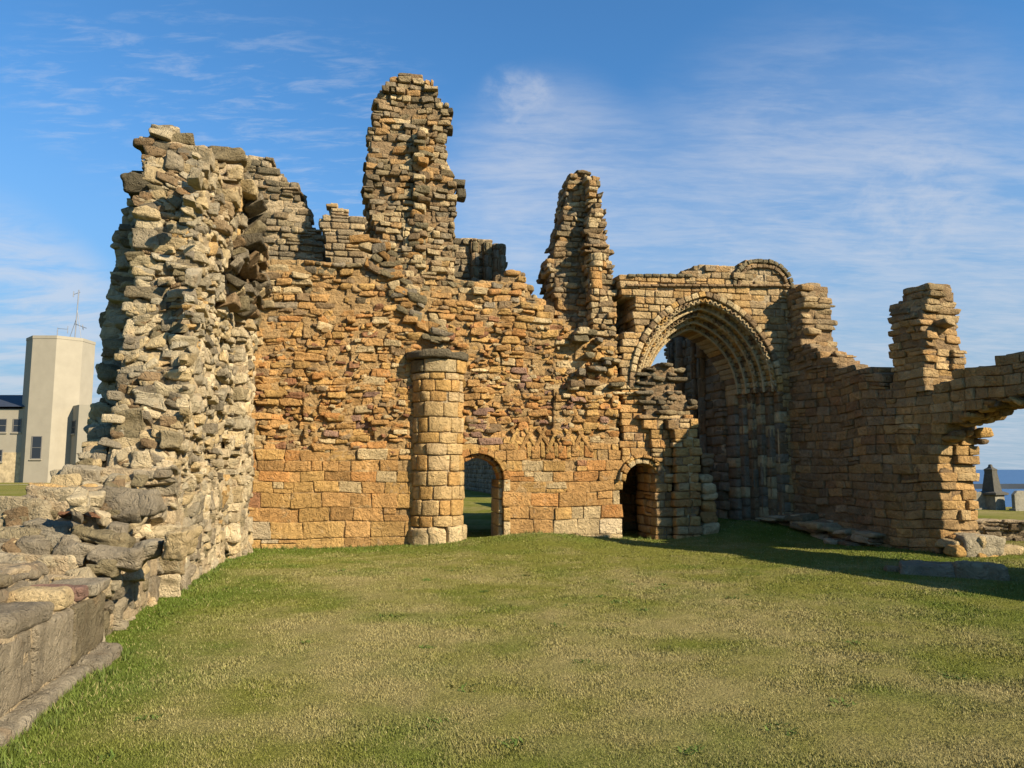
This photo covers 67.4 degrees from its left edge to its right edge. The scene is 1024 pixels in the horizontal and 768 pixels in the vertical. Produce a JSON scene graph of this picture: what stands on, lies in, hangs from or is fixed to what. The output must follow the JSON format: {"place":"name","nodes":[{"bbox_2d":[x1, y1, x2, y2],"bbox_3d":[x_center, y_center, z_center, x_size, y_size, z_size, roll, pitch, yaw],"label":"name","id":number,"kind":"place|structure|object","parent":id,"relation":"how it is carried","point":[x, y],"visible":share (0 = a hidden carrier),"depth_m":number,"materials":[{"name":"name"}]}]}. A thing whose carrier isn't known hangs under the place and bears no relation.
{"place":"outdoors","nodes":[
{"label":"outdoors","id":0,"kind":"place"},
{"bbox_2d":[0,483,1023,767],"bbox_3d":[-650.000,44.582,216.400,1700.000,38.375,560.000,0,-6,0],"label":"ground","id":1,"kind":"structure","parent":0,"point":[478,511],"depth_m":6.35,"materials":[{"name":"green plant"}]},
{"bbox_2d":[0,290,95,482],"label":"tower building","id":2,"kind":"structure","parent":1,"relation":"on","point":[43,422],"depth_m":93.57,"materials":[{"name":"paint"}]},
{"bbox_2d":[0,449,2,462],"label":"window","id":3,"kind":"structure","parent":2,"relation":"in","point":[1,450],"depth_m":93.51,"materials":[{"name":"paint"}]},
{"bbox_2d":[0,419,6,432],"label":"window","id":4,"kind":"structure","parent":2,"relation":"in","point":[3,422],"depth_m":93.97,"materials":[{"name":"glass"}]},
{"bbox_2d":[11,419,21,433],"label":"window","id":5,"kind":"structure","parent":2,"relation":"in","point":[16,428],"depth_m":93.97,"materials":[{"name":"glass"}]},
{"bbox_2d":[29,436,42,459],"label":"window","id":6,"kind":"structure","parent":2,"relation":"in","point":[36,443],"depth_m":92.37,"materials":[{"name":"glass"}]},
{"bbox_2d":[70,420,75,434],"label":"window","id":7,"kind":"structure","parent":2,"relation":"in","point":[73,422],"depth_m":93.64,"materials":[{"name":"glass"}]},
{"bbox_2d":[0,560,122,748],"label":"wall","id":8,"kind":"structure","parent":1,"relation":"on","point":[52,645],"depth_m":5.56,"materials":[{"name":"stone"}]},
{"bbox_2d":[0,124,271,641],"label":"wall end","id":9,"kind":"structure","parent":1,"relation":"on","point":[145,500],"depth_m":10.61,"materials":[{"name":"stone"}]},
{"bbox_2d":[248,155,331,262],"bbox_3d":[-9.631,-0.104,25.306,4.035,9.702,16.486,3,-7,-28],"label":"wall stub","id":10,"kind":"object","parent":1,"relation":"on","point":[291,232],"depth_m":19.00,"materials":[{"name":"stone"}]},
{"bbox_2d":[318,203,371,264],"bbox_3d":[-4.648,-0.419,22.329,2.140,9.666,1.109,1,-6,-11],"label":"wall fragment","id":11,"kind":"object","parent":1,"relation":"on","point":[338,227],"depth_m":22.21,"materials":[{"name":"stone"}]},
{"bbox_2d":[247,73,640,548],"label":"ruined wall","id":12,"kind":"structure","parent":1,"relation":"on","point":[403,375],"depth_m":17.34,"materials":[{"name":"stone"}]},
{"bbox_2d":[462,454,495,493],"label":"yard wall","id":13,"kind":"structure","parent":1,"relation":"on","point":[479,474],"depth_m":55.87,"materials":[{"name":"stone"}]},
{"bbox_2d":[452,238,507,281],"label":"shafted wall","id":14,"kind":"structure","parent":1,"relation":"on","point":[477,260],"depth_m":20.77,"materials":[{"name":"stone"}]},
{"bbox_2d":[634,362,702,539],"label":"broken pier","id":15,"kind":"structure","parent":1,"relation":"on","point":[668,508],"depth_m":17.95,"materials":[{"name":"stone"}]},
{"bbox_2d":[634,335,731,518],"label":"choir wall","id":16,"kind":"structure","parent":1,"relation":"on","point":[703,385],"depth_m":20.94,"materials":[{"name":"stone"}]},
{"bbox_2d":[611,259,794,529],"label":"arch wall","id":17,"kind":"structure","parent":1,"relation":"on","point":[731,321],"depth_m":18.95,"materials":[{"name":"stone"}]},
{"bbox_2d":[698,453,719,534],"bbox_3d":[4.577,2.727,18.085,0.530,2.197,0.567,0,-6,0],"label":"shaft stump","id":18,"kind":"object","parent":1,"relation":"on","point":[707,515],"visible":0.81,"depth_m":17.87,"materials":[{"name":"stone"}]},
{"bbox_2d":[755,512,885,546],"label":"rubble bank","id":19,"kind":"structure","parent":1,"relation":"on","point":[826,531],"depth_m":16.91,"materials":[{"name":"stone"}]},
{"bbox_2d":[782,283,1023,557],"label":"side wall","id":20,"kind":"structure","parent":1,"relation":"on","point":[889,452],"depth_m":15.52,"materials":[{"name":"stone"}]},
{"bbox_2d":[883,560,1009,580],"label":"stone slab","id":21,"kind":"structure","parent":1,"relation":"on","point":[975,570],"depth_m":11.37,"materials":[{"name":"stone"}]},
{"bbox_2d":[975,492,987,509],"bbox_3d":[18.378,4.755,30.206,0.780,1.020,0.280,1,-6,-9],"label":"headstone","id":22,"kind":"object","parent":1,"relation":"on","point":[980,499],"visible":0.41,"depth_m":30.16,"materials":[{"name":"stone"}]},
{"bbox_2d":[980,464,1008,509],"bbox_3d":[18.915,4.218,30.265,0.800,2.100,0.800,3,-7,-26],"label":"obelisk","id":23,"kind":"object","parent":1,"relation":"on","point":[993,493],"visible":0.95,"depth_m":30.08,"materials":[{"name":"stone"}]},
{"bbox_2d":[975,518,1023,540],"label":"boundary wall","id":24,"kind":"structure","parent":1,"relation":"on","point":[1009,529],"depth_m":17.23,"materials":[{"name":"stone"}]},
{"bbox_2d":[1004,544,1023,554],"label":"fallen block","id":25,"kind":"object","parent":1,"relation":"on","point":[1009,549],"depth_m":14.39,"materials":[{"name":"stone"}]},
{"bbox_2d":[1009,491,1023,510],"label":"headstone","id":26,"kind":"object","parent":1,"relation":"on","point":[1017,497],"visible":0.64,"depth_m":29.50,"materials":[{"name":"stone"}]},
{"bbox_2d":[0,0,1023,469],"label":"sky","id":27,"kind":"structure","parent":0,"point":[871,151],"materials":[{"name":"blue"}]},
{"bbox_2d":[953,532,1005,556],"bbox_3d":[8.679,3.024,14.348,0.801,0.482,0.640,0,-6,0],"label":"fallen block","id":28,"kind":"object","parent":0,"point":[995,545],"depth_m":14.06,"materials":[{"name":"stone"}]},
{"bbox_2d":[973,470,1023,506],"bbox_3d":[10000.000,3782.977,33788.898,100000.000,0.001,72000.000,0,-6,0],"label":"sea","id":29,"kind":"structure","parent":0,"point":[1010,476],"depth_m":2173.32,"materials":[{"name":"liquid"}]},
{"bbox_2d":[974,484,1023,488],"bbox_3d":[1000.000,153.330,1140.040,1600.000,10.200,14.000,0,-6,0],"label":"harbour pier","id":30,"kind":"structure","parent":29,"relation":"in","point":[1006,486],"depth_m":1133.23,"materials":[{"name":"stone"}]}
]}

